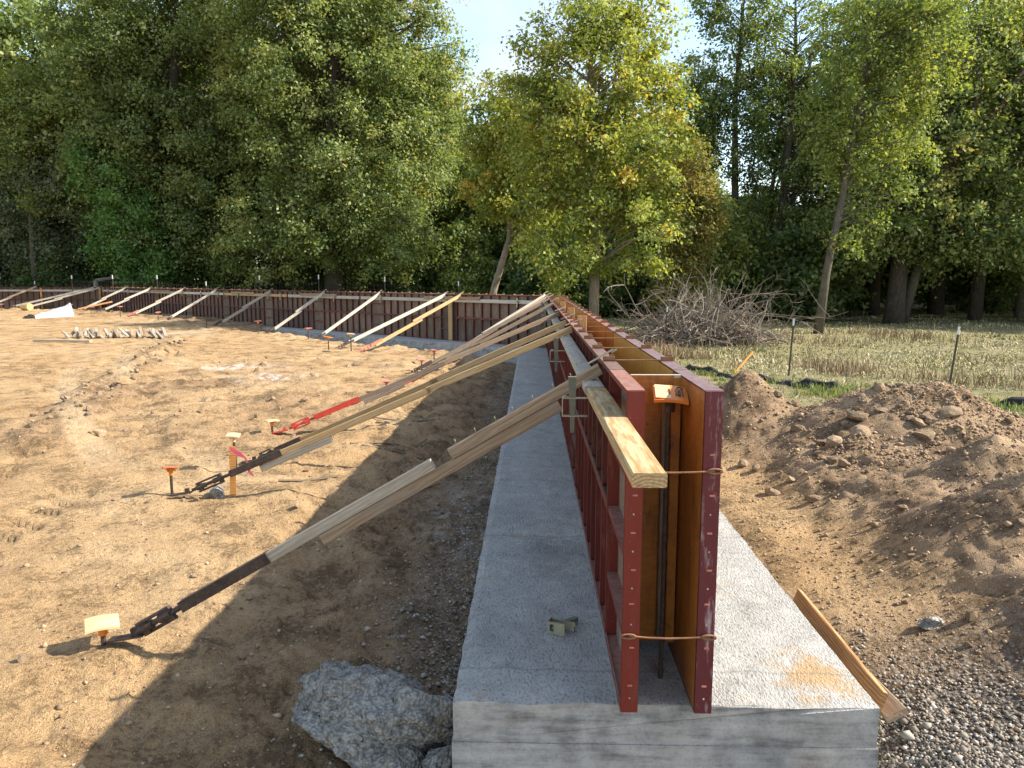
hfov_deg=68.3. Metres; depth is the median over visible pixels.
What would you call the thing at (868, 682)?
loose plank
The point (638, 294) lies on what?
dark bush
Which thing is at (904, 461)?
dirt clod
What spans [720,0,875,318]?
broadleaf tree
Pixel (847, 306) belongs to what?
dark bush
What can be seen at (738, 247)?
light bush
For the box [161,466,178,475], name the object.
rebar cap
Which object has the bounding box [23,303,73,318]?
plastic sheeting
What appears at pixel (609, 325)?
form tie
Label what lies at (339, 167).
broadleaf tree
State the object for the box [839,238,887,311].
light bush
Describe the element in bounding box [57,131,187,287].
broadleaf tree
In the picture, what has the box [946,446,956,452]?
dirt clod
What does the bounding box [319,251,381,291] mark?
light bush
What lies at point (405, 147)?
broadleaf tree
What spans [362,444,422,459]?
dry stick
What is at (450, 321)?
upright board
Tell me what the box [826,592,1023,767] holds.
gravel
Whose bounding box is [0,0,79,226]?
broadleaf tree
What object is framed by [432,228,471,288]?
light bush
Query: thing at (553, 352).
wall form
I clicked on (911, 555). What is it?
dirt clod
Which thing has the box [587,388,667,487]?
waler board
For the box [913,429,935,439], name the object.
dirt clod
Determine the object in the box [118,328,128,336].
wooden stake
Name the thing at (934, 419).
dirt clod
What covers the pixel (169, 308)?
wall form
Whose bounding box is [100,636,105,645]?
steel stake
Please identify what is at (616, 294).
dark bush
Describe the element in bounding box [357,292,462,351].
form brace
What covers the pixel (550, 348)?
wall form
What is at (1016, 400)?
silt fence
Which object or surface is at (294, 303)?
wall form
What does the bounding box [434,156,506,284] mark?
broadleaf tree
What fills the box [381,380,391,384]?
rebar cap
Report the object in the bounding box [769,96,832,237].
broadleaf tree
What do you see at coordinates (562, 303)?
spacer block
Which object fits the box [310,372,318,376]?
pad clod
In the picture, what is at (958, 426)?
dirt clod
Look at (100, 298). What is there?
upright board
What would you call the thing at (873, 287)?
broadleaf tree
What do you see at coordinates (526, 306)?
form brace
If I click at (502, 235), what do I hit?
broadleaf tree
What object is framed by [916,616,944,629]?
grey stone
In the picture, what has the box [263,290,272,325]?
wall form
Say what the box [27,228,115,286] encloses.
dark bush
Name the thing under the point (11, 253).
broadleaf tree
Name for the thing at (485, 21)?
sky
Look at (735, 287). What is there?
dark bush
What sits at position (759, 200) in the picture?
broadleaf tree
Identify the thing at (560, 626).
loose bracket
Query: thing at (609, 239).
broadleaf tree
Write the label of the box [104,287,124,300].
wall form
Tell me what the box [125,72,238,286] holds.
broadleaf tree
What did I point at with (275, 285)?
broadleaf tree
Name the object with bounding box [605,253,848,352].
brush pile
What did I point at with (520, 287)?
dark bush
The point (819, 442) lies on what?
dirt clod
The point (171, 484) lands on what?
steel stake
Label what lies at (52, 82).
broadleaf tree
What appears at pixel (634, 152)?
broadleaf tree
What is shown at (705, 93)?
broadleaf tree
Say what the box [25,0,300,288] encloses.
broadleaf tree
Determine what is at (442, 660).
trench gravel
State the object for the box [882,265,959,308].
light bush
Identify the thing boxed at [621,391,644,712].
end rail
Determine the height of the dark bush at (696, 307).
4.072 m
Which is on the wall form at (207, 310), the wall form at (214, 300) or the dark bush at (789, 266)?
the wall form at (214, 300)
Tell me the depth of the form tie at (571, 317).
7.37 m
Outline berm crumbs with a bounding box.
[722,369,1023,692]
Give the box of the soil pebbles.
[18,362,1023,767]
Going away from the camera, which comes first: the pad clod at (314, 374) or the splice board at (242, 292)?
the pad clod at (314, 374)
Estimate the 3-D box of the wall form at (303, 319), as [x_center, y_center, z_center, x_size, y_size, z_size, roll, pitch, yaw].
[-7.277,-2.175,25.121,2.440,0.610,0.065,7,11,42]
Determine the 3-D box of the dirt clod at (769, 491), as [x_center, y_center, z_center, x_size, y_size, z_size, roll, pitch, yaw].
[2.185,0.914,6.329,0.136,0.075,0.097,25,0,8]
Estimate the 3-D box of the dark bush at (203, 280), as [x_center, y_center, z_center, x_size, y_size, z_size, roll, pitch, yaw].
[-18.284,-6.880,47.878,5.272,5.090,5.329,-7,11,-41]
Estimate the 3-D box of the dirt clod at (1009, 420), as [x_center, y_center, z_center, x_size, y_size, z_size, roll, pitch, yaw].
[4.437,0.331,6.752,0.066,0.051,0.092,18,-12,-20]
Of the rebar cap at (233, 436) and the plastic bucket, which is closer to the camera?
the rebar cap at (233, 436)
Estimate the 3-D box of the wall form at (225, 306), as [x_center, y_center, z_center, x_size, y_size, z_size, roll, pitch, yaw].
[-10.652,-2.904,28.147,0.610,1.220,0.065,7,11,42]
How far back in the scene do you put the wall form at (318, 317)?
24.11 m
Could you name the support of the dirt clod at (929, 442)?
on the ground at (38, 377)
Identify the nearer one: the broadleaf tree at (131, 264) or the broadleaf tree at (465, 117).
the broadleaf tree at (131, 264)
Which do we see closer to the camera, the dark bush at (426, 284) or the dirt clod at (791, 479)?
the dirt clod at (791, 479)
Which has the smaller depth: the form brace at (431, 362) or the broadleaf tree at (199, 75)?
the form brace at (431, 362)
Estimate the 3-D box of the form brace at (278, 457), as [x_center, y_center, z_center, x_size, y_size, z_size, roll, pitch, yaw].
[-1.141,0.195,6.392,3.484,1.480,0.058,-1,8,-4]
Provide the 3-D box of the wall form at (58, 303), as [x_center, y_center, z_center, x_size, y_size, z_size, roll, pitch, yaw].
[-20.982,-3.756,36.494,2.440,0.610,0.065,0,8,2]
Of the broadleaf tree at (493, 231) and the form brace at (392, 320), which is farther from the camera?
the broadleaf tree at (493, 231)
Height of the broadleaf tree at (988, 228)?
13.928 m
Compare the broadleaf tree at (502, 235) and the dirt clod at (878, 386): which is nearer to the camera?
the dirt clod at (878, 386)
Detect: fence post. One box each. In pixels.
[664,307,667,348]
[788,319,794,375]
[949,326,960,384]
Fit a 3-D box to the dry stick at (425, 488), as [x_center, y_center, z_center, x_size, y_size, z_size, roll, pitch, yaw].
[-0.948,0.949,7.298,0.546,0.173,0.084,-3,8,-20]
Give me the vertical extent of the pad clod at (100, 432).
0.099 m
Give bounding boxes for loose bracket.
[547,616,577,635]
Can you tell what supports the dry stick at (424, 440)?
on the ground at (38, 377)
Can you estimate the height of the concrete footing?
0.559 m
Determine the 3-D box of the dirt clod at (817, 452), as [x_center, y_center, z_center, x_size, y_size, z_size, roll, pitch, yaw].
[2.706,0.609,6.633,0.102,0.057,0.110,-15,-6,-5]
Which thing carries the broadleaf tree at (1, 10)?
on the ground at (38, 377)
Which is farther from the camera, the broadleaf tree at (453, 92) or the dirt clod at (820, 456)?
the broadleaf tree at (453, 92)
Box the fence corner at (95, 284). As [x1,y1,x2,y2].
[93,275,142,286]
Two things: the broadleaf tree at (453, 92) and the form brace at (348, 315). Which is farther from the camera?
the broadleaf tree at (453, 92)
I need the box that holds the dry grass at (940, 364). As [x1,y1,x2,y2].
[602,304,1023,414]
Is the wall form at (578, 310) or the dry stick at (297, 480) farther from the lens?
the wall form at (578, 310)
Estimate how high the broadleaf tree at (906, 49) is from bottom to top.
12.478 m
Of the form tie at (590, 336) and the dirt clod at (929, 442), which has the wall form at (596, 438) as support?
the form tie at (590, 336)
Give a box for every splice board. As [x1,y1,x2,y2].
[151,290,169,291]
[231,292,253,293]
[300,293,336,295]
[424,296,479,299]
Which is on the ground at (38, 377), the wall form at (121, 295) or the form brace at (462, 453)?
the form brace at (462, 453)
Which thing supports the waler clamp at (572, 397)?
attached to the waler board at (640, 465)
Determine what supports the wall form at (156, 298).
on the concrete footing
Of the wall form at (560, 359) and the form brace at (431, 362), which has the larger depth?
the form brace at (431, 362)
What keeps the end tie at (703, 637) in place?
attached to the wall form at (692, 424)
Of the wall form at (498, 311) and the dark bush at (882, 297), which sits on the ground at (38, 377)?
the dark bush at (882, 297)
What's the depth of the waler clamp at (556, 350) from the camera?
5.63 m
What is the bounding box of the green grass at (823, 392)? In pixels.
[675,361,1023,416]
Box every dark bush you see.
[0,269,15,286]
[1,236,102,286]
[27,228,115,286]
[81,246,200,287]
[194,253,253,289]
[227,254,297,289]
[266,254,324,290]
[369,243,451,292]
[472,250,527,293]
[481,225,533,292]
[489,238,587,308]
[537,232,648,318]
[582,245,663,317]
[651,266,724,315]
[705,226,760,311]
[722,203,888,322]
[764,231,866,314]
[844,252,921,310]
[945,264,1023,314]
[973,261,1023,310]
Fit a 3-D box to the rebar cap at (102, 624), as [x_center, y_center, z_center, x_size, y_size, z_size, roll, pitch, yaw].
[-2.103,1.250,3.877,0.156,0.077,0.156,-5,9,-30]
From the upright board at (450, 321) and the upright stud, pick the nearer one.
the upright stud
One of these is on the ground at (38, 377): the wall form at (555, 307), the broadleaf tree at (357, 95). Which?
the broadleaf tree at (357, 95)
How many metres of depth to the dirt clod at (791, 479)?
6.38 m
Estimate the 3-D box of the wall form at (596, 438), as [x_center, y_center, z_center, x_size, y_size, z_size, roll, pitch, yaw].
[0.488,0.071,4.523,0.065,0.610,2.440,0,8,2]
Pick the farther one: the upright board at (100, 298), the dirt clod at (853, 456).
the upright board at (100, 298)
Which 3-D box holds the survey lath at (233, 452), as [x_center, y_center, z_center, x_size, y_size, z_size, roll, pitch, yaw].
[-2.303,0.774,6.445,0.256,0.487,0.051,2,8,15]
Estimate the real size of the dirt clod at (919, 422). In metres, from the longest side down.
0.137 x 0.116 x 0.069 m
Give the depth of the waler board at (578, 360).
4.49 m
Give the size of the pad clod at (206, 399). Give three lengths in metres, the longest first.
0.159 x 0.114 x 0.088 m
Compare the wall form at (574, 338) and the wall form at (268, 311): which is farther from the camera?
the wall form at (268, 311)
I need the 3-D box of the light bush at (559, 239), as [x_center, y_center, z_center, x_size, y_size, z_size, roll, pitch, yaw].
[1.976,-7.638,40.996,7.354,8.228,6.529,4,9,26]
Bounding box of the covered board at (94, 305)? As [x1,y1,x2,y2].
[77,301,111,309]
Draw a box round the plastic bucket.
[20,303,32,310]
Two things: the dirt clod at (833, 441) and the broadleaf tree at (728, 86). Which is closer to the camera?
the dirt clod at (833, 441)
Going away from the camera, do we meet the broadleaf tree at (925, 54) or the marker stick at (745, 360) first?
the marker stick at (745, 360)
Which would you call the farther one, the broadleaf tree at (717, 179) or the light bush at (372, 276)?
the broadleaf tree at (717, 179)
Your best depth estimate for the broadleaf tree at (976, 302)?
33.70 m
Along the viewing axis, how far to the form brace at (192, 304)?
27.86 m
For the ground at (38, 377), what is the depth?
5.49 m
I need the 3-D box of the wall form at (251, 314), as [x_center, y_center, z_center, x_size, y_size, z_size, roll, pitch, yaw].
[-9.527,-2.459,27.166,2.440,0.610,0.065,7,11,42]
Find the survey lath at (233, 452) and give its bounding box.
[229,446,253,495]
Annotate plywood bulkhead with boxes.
[630,374,680,640]
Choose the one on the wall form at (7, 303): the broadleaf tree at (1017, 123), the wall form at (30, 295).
the wall form at (30, 295)
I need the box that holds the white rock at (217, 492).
[208,484,224,498]
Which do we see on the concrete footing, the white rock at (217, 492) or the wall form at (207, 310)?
the wall form at (207, 310)
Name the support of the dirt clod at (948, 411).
on the ground at (38, 377)
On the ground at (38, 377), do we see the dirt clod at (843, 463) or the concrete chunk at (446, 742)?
the dirt clod at (843, 463)
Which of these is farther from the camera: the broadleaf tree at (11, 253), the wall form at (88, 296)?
the broadleaf tree at (11, 253)
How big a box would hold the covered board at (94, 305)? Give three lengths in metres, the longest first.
1.250 x 0.300 x 0.050 m
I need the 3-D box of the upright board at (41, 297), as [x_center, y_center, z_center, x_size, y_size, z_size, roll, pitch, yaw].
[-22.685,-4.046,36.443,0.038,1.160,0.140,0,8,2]
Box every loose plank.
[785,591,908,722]
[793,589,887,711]
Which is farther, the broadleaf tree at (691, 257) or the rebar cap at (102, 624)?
the broadleaf tree at (691, 257)
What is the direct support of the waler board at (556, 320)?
attached to the wall form at (555, 307)
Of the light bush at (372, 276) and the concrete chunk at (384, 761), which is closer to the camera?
the concrete chunk at (384, 761)
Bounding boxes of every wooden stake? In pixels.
[112,328,119,336]
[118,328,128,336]
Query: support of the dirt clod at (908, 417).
on the ground at (38, 377)
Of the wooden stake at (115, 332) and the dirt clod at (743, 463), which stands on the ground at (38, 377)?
the dirt clod at (743, 463)
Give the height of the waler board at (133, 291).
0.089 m
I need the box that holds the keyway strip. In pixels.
[655,402,665,636]
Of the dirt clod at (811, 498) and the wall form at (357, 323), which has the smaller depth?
the dirt clod at (811, 498)
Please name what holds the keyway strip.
attached to the plywood bulkhead
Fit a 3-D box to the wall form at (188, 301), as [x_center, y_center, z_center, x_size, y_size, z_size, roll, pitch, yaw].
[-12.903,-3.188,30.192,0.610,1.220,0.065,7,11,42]
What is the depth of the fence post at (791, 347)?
14.60 m
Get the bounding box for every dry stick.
[278,475,336,481]
[350,439,426,446]
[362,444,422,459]
[374,417,439,421]
[385,475,440,488]
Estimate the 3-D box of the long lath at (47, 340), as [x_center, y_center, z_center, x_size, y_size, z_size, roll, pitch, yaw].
[-11.582,-1.114,19.450,1.612,0.050,0.091,1,8,9]
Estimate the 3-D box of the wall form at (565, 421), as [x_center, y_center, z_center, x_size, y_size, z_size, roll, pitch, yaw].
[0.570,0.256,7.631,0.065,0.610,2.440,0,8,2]
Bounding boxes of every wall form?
[0,287,38,299]
[0,300,39,308]
[39,287,52,308]
[51,287,101,299]
[52,300,102,309]
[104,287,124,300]
[105,300,125,311]
[125,288,130,311]
[130,288,152,301]
[131,301,153,312]
[152,288,159,312]
[158,288,184,303]
[159,303,185,314]
[184,289,192,315]
[191,289,221,305]
[192,305,221,318]
[221,290,229,318]
[229,290,262,307]
[229,306,263,323]
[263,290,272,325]
[272,290,312,309]
[273,308,312,328]
[312,291,323,329]
[323,291,370,312]
[324,311,370,332]
[370,292,383,334]
[383,293,440,316]
[384,314,440,339]
[441,294,456,340]
[456,294,526,320]
[457,318,526,345]
[527,295,546,347]
[546,325,548,356]
[549,341,552,372]
[552,304,553,377]
[553,358,558,401]
[554,304,560,357]
[559,311,564,414]
[560,367,570,466]
[561,313,576,380]
[564,299,569,310]
[571,326,581,485]
[572,304,582,319]
[575,413,606,633]
[576,331,624,503]
[585,313,608,349]
[605,327,616,353]
[605,370,644,711]
[613,332,687,374]
[668,370,723,711]
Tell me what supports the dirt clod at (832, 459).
on the ground at (38, 377)
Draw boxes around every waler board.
[0,290,94,291]
[102,290,134,292]
[135,291,173,293]
[177,292,223,294]
[224,293,286,296]
[288,294,359,298]
[361,296,447,301]
[454,299,531,303]
[547,310,559,331]
[556,327,604,394]
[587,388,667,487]
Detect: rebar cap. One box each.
[84,613,119,635]
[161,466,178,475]
[225,433,240,441]
[264,419,279,425]
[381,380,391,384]
[653,384,688,412]
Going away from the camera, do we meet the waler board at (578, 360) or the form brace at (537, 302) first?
the waler board at (578, 360)
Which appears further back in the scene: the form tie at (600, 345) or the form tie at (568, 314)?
the form tie at (568, 314)
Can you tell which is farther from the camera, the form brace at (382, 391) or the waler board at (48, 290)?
the waler board at (48, 290)
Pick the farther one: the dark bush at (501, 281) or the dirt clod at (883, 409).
the dark bush at (501, 281)
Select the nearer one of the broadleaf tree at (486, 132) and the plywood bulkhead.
the plywood bulkhead
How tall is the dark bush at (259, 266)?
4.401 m
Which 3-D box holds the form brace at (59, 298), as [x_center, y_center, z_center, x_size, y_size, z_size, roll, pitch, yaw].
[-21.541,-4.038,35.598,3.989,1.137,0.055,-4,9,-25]
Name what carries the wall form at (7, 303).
on the concrete footing
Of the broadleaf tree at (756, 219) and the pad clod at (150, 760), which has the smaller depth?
the pad clod at (150, 760)
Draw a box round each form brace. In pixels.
[0,286,35,301]
[2,287,92,308]
[19,287,97,307]
[75,286,126,310]
[98,288,150,310]
[106,349,616,642]
[126,287,184,315]
[166,287,218,319]
[170,319,582,495]
[212,288,272,325]
[240,313,575,462]
[266,289,326,332]
[273,307,565,433]
[317,290,381,338]
[336,292,445,347]
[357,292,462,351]
[404,298,557,384]
[405,295,551,373]
[422,293,550,369]
[460,291,547,345]
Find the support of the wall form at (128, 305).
on the concrete footing
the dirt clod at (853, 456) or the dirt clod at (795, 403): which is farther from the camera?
the dirt clod at (795, 403)
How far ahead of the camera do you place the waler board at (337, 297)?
23.48 m
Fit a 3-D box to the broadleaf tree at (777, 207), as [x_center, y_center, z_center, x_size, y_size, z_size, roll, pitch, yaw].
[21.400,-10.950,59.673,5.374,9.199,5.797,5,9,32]
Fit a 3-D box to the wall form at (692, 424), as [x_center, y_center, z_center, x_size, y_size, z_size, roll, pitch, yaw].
[0.722,0.585,3.046,0.065,1.220,0.610,0,8,2]
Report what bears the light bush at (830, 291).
on the ground at (38, 377)
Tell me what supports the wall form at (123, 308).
on the concrete footing
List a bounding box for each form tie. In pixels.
[564,313,595,315]
[567,316,600,318]
[570,319,606,322]
[574,323,614,326]
[578,328,622,331]
[584,334,634,338]
[592,343,651,347]
[603,354,672,360]
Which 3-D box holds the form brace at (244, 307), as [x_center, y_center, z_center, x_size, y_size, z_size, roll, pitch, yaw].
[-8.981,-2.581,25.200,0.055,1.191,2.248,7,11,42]
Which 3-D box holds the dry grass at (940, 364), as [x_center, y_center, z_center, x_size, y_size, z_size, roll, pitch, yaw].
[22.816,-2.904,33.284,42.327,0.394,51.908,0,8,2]
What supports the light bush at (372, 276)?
on the ground at (38, 377)
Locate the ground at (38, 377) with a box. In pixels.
[0,297,1023,767]
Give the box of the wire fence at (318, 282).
[0,275,458,310]
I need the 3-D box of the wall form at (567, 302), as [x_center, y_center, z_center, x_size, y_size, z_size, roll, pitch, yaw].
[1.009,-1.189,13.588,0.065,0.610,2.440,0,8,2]
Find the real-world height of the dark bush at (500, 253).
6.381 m
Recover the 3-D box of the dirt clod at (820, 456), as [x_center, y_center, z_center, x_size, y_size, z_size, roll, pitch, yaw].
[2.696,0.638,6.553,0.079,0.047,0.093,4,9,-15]
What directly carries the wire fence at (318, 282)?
on the ground at (38, 377)
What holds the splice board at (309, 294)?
attached to the waler board at (337, 297)
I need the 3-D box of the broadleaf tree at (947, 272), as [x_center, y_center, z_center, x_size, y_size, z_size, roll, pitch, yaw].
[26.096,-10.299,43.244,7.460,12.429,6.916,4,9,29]
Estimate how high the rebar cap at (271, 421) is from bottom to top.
0.077 m
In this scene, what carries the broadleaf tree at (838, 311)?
on the ground at (38, 377)
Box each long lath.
[33,339,91,341]
[162,331,210,334]
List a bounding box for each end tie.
[620,633,716,640]
[666,468,722,474]
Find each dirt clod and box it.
[737,459,748,466]
[752,464,759,471]
[765,487,779,495]
[774,390,782,396]
[787,476,795,482]
[790,424,804,431]
[791,400,799,406]
[804,494,822,501]
[813,450,823,455]
[816,439,825,445]
[817,454,825,458]
[825,435,842,448]
[826,456,837,463]
[838,459,850,467]
[841,420,847,425]
[846,410,868,420]
[850,424,870,436]
[851,453,856,459]
[874,381,885,391]
[875,407,887,411]
[881,443,892,448]
[896,452,904,458]
[896,504,908,509]
[899,459,910,465]
[903,415,913,420]
[907,553,915,557]
[911,417,925,426]
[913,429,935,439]
[925,439,935,445]
[926,415,936,423]
[939,406,962,417]
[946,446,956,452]
[953,425,963,429]
[959,483,971,490]
[964,610,977,621]
[1005,418,1013,423]
[1018,518,1023,525]
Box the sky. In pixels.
[0,0,981,278]
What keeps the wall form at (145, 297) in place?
on the wall form at (135, 306)
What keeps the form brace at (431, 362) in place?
on the ground at (38, 377)
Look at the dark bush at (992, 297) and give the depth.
39.90 m
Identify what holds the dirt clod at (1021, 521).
on the ground at (38, 377)
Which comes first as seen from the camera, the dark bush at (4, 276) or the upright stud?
the upright stud
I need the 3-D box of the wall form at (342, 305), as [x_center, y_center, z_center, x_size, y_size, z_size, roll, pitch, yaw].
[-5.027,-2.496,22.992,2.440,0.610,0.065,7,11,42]
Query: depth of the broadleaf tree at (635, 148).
40.88 m
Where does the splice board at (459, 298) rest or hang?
attached to the waler board at (500, 301)
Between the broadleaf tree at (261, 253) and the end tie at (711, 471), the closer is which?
the end tie at (711, 471)
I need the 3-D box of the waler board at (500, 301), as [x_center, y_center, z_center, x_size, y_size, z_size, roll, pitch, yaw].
[-0.422,-2.046,18.713,2.900,0.089,0.042,7,11,42]
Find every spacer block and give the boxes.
[560,301,564,308]
[567,308,574,317]
[577,316,586,328]
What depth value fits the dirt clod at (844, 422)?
7.00 m
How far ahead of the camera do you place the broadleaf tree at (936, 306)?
39.83 m
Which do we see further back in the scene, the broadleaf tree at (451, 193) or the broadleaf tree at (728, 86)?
the broadleaf tree at (451, 193)
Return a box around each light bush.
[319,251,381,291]
[344,182,433,291]
[427,206,506,293]
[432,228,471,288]
[489,202,588,294]
[629,174,765,318]
[800,239,846,315]
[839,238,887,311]
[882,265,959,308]
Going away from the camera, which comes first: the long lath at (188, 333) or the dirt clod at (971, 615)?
the dirt clod at (971, 615)
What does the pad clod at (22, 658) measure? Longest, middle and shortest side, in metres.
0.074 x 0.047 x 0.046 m
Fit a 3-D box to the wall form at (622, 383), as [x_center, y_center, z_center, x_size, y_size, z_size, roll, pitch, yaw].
[0.447,0.584,3.054,0.065,1.220,0.610,0,8,2]
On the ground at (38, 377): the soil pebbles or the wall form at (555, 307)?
the soil pebbles
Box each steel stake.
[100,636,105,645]
[170,475,173,496]
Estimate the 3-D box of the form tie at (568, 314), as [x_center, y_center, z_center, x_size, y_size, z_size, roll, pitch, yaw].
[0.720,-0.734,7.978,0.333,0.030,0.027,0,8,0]
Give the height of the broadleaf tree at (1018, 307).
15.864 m
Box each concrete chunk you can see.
[372,753,400,767]
[420,745,451,767]
[443,739,451,745]
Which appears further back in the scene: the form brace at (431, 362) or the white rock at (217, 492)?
the form brace at (431, 362)
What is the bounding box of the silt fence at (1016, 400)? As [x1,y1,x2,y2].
[685,364,1023,406]
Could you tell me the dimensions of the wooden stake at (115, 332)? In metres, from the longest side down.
0.634 x 0.070 x 0.035 m
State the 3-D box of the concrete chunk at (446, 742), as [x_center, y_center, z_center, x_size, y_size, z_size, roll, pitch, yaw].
[-0.270,1.514,3.234,0.120,0.094,0.095,6,10,37]
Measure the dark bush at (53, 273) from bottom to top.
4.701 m
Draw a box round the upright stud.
[664,403,680,641]
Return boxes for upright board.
[40,288,43,309]
[98,288,101,308]
[448,296,452,339]
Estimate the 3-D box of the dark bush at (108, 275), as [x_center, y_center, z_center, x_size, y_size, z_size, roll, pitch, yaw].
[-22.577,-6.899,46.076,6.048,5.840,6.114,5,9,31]
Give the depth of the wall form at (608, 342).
6.05 m
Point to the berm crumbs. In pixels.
(924, 452)
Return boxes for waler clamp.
[550,338,564,371]
[562,376,587,432]
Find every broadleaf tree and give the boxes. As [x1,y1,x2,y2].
[0,0,30,72]
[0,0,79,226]
[0,52,65,286]
[0,60,76,255]
[0,82,115,286]
[6,0,201,286]
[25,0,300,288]
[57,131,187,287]
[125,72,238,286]
[156,24,257,254]
[176,0,479,291]
[218,104,344,274]
[223,40,297,289]
[258,1,426,291]
[315,79,438,264]
[394,145,470,266]
[399,42,475,134]
[405,33,479,183]
[419,140,479,233]
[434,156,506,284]
[449,68,582,293]
[462,143,509,226]
[490,0,717,316]
[490,134,585,265]
[578,151,656,256]
[614,125,666,252]
[632,132,713,311]
[635,134,737,322]
[653,46,734,222]
[663,117,731,199]
[682,0,793,316]
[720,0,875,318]
[728,192,768,301]
[738,54,816,236]
[762,194,799,249]
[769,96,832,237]
[781,0,991,333]
[789,0,1023,323]
[799,0,987,315]
[806,47,894,319]
[813,0,1017,314]
[870,0,976,280]
[883,196,967,310]
[920,1,1023,320]
[927,138,1013,310]
[989,35,1023,284]
[998,10,1023,317]
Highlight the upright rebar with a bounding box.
[658,406,670,678]
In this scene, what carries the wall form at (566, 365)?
on the wall form at (565, 421)
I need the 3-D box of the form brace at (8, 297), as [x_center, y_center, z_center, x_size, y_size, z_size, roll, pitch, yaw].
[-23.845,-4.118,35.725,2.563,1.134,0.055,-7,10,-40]
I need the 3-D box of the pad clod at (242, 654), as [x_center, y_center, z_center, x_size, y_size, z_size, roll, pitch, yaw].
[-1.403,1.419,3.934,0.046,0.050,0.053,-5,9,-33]
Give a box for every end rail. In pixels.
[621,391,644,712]
[694,391,723,713]
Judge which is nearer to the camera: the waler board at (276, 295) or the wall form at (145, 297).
the waler board at (276, 295)
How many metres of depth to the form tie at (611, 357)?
3.59 m
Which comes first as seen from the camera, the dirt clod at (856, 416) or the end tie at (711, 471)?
the end tie at (711, 471)
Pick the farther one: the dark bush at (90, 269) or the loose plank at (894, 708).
the dark bush at (90, 269)
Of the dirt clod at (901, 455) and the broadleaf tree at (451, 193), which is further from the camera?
the broadleaf tree at (451, 193)
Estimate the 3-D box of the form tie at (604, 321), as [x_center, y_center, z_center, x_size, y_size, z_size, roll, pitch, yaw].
[0.688,-0.566,6.771,0.333,0.030,0.027,0,8,-1]
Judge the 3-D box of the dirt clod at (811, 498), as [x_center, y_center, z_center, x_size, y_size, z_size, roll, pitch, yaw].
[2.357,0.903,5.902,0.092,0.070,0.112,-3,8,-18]
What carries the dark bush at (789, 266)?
on the ground at (38, 377)
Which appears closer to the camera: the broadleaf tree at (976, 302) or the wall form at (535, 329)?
the wall form at (535, 329)
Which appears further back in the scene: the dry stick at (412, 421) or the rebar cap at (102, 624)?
the dry stick at (412, 421)
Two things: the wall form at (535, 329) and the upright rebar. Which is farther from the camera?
the wall form at (535, 329)
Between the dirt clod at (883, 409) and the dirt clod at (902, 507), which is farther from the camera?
the dirt clod at (883, 409)
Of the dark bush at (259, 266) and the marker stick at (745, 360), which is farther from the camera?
the dark bush at (259, 266)
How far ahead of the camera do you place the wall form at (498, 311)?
18.95 m
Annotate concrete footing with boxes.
[264,326,879,767]
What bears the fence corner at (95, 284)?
on the ground at (38, 377)
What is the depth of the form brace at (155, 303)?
29.63 m
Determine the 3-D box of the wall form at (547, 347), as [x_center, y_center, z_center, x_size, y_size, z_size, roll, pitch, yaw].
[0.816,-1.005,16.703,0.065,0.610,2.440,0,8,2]
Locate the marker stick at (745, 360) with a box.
[733,351,753,373]
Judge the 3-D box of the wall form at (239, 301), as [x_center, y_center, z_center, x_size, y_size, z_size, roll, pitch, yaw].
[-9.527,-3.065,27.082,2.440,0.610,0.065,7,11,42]
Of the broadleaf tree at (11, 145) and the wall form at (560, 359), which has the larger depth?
the broadleaf tree at (11, 145)
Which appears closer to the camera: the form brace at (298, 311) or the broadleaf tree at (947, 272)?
the form brace at (298, 311)
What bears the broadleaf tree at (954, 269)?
on the ground at (38, 377)
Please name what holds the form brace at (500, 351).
on the ground at (38, 377)
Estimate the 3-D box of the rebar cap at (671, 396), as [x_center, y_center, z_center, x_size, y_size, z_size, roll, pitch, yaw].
[0.624,0.059,2.978,0.133,0.101,0.133,1,8,7]
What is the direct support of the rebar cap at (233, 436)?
attached to the steel stake
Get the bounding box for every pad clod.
[16,653,27,662]
[92,429,106,436]
[147,757,152,762]
[201,397,210,401]
[238,650,246,659]
[300,397,307,401]
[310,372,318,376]
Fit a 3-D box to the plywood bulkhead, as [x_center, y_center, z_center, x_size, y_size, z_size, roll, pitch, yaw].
[0.590,0.532,3.181,0.204,1.151,0.025,0,8,2]
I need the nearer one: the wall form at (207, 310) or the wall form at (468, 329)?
the wall form at (468, 329)
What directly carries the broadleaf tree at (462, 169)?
on the ground at (38, 377)
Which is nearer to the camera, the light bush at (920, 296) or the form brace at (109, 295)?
the form brace at (109, 295)
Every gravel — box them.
[298,388,501,767]
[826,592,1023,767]
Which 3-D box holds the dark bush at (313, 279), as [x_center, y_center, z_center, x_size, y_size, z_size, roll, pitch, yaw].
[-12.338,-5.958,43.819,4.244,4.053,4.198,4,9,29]
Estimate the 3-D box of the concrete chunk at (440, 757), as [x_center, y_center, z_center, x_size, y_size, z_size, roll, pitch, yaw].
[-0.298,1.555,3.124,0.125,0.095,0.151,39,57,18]
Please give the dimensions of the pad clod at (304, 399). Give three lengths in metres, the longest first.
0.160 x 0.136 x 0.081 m
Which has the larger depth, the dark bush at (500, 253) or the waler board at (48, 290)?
the dark bush at (500, 253)

